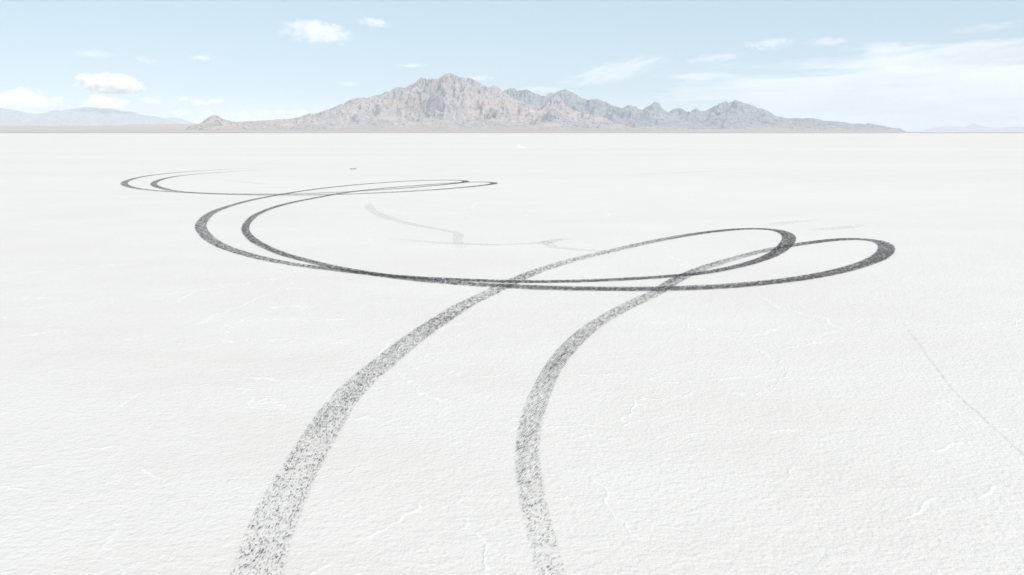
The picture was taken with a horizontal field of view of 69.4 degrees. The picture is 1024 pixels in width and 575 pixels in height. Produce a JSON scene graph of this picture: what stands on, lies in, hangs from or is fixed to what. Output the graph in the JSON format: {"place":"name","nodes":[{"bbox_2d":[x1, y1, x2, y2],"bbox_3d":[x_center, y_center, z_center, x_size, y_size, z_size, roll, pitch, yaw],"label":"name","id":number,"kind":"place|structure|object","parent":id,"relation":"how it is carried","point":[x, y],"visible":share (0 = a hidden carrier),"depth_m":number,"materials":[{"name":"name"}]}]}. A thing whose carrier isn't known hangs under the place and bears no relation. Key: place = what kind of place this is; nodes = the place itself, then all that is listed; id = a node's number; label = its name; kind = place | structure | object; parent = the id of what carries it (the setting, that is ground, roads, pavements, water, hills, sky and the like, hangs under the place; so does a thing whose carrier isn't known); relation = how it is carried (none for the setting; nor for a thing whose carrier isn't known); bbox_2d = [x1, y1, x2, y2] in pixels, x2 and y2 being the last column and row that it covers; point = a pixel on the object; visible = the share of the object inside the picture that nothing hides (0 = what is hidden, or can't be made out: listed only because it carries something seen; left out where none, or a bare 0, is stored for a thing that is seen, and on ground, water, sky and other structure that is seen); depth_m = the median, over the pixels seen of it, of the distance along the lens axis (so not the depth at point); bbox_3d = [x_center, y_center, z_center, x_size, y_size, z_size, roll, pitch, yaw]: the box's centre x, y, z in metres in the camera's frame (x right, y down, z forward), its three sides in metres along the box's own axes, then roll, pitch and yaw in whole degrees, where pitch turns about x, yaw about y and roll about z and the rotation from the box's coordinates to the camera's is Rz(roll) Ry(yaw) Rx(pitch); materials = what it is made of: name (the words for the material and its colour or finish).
{"place":"outdoors","nodes":[
{"label":"outdoors","id":0,"kind":"place"},
{"bbox_2d":[0,107,181,125],"bbox_3d":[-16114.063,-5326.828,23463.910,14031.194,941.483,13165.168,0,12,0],"label":"mountain","id":1,"kind":"structure","parent":0,"point":[84,116],"depth_m":23297.39,"materials":[{"name":"grey stone"}]},
{"bbox_2d":[163,117,195,123],"bbox_3d":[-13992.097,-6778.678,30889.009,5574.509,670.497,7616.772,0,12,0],"label":"mountain","id":2,"kind":"structure","parent":0,"point":[181,120],"depth_m":31158.19,"materials":[{"name":"grey stone"}]},
{"bbox_2d":[186,115,258,130],"bbox_3d":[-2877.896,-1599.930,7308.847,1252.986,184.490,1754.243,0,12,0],"label":"hill","id":3,"kind":"structure","parent":0,"point":[214,123],"depth_m":6821.66,"materials":[{"name":"grey stone"}]},
{"bbox_2d":[238,73,676,131],"bbox_3d":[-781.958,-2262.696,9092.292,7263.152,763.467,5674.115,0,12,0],"label":"mountain","id":4,"kind":"structure","parent":0,"point":[449,102],"depth_m":8264.60,"materials":[{"name":"grey stone"}]},
{"bbox_2d":[0,133,1023,574],"bbox_3d":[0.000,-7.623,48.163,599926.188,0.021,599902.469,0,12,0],"label":"ground","id":5,"kind":"structure","parent":0,"point":[172,381],"depth_m":8.13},
{"bbox_2d":[121,168,794,573],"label":"tire mark","id":6,"kind":"object","parent":5,"relation":"on","point":[769,256],"visible":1,"depth_m":12.56,"materials":[{"name":"grey rubber"}]},
{"bbox_2d":[150,172,894,574],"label":"tire mark","id":7,"kind":"object","parent":5,"relation":"on","point":[676,280],"visible":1,"depth_m":12.29,"materials":[{"name":"grey rubber"}]},
{"bbox_2d":[0,124,1023,132],"bbox_3d":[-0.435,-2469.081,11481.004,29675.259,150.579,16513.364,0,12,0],"label":"land","id":8,"kind":"structure","parent":0,"point":[153,128],"depth_m":6816.22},
{"bbox_2d":[0,0,1023,131],"label":"sky","id":9,"kind":"structure","parent":0,"point":[906,65],"materials":[{"name":"blue"}]},
{"bbox_2d":[503,88,699,129],"bbox_3d":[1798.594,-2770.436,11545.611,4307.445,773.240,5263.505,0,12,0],"label":"mountain","id":10,"kind":"structure","parent":0,"point":[655,113],"depth_m":11698.74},
{"bbox_2d":[607,113,649,125],"bbox_3d":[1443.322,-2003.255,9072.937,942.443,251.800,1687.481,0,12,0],"label":"hill","id":11,"kind":"structure","parent":0,"point":[614,118],"depth_m":8797.14,"materials":[{"name":"grey stone"}]},
{"bbox_2d":[687,126,719,128],"bbox_3d":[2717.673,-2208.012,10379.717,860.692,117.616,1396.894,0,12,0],"label":"hill","id":12,"kind":"structure","parent":0,"point":[699,127],"depth_m":10133.87,"materials":[{"name":"grey stone"}]},
{"bbox_2d":[718,121,747,129],"bbox_3d":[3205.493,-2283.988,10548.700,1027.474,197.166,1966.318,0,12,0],"label":"hill","id":13,"kind":"structure","parent":0,"point":[726,125],"depth_m":10492.87,"materials":[{"name":"grey stone"}]},
{"bbox_2d":[669,100,903,131],"bbox_3d":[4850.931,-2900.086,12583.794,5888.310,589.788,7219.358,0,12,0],"label":"mountain","id":14,"kind":"structure","parent":0,"point":[741,114],"depth_m":11936.52,"materials":[{"name":"grey stone"}]},
{"bbox_2d":[920,123,1023,131],"bbox_3d":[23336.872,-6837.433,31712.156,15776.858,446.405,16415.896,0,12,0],"label":"mountain","id":15,"kind":"structure","parent":0,"point":[974,127],"depth_m":31305.61,"materials":[{"name":"grey stone"}]}
]}

